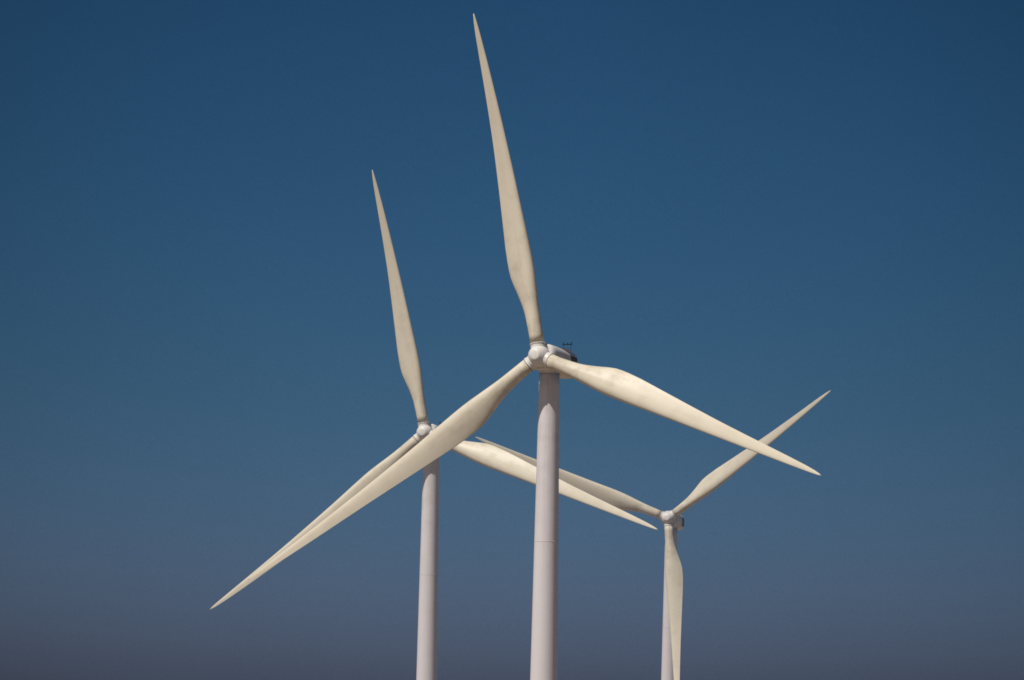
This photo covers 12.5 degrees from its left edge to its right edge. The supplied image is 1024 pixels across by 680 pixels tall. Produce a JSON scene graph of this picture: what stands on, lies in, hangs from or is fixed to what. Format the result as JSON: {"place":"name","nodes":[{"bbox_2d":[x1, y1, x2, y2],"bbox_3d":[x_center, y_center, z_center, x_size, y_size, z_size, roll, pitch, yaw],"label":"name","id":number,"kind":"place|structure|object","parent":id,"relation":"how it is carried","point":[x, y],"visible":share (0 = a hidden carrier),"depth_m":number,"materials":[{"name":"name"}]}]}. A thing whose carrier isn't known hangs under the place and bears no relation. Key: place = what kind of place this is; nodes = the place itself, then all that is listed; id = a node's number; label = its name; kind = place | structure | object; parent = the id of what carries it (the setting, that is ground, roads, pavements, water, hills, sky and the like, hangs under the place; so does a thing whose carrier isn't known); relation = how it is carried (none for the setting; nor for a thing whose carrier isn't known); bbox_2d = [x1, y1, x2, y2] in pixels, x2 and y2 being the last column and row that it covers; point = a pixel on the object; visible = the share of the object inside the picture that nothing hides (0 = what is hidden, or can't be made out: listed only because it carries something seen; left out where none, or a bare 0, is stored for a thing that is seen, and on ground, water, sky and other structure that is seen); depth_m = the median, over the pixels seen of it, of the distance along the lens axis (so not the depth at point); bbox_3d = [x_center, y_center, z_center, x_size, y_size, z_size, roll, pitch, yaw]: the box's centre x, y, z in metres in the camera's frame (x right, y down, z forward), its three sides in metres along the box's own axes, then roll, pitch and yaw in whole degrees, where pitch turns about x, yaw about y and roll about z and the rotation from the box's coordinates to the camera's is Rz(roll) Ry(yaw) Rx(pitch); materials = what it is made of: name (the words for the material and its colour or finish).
{"place":"outdoors","nodes":[
{"label":"outdoors","id":0,"kind":"place"},
{"bbox_2d":[0,0,1023,679],"label":"sky","id":1,"kind":"structure","parent":0,"point":[749,212],"materials":[{"name":"blue"}]},
{"bbox_3d":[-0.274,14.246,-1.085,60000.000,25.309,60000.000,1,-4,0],"label":"terrain","id":2,"kind":"structure","parent":0,"visible":0},
{"bbox_2d":[210,170,657,679],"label":"wind turbine","id":3,"kind":"object","parent":2,"relation":"on","point":[496,458],"visible":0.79,"depth_m":802.11,"materials":[{"name":"painted metal"},{"name":"fiberglass"}]},
{"bbox_2d":[248,13,819,679],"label":"wind turbine","id":4,"kind":"object","parent":2,"relation":"on","point":[552,363],"visible":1,"depth_m":613.91,"materials":[{"name":"painted metal"},{"name":"fiberglass"}]},
{"bbox_2d":[476,390,830,679],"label":"wind turbine","id":5,"kind":"object","parent":2,"relation":"on","point":[673,519],"visible":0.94,"depth_m":1035.13,"materials":[{"name":"painted metal"},{"name":"fiberglass"}]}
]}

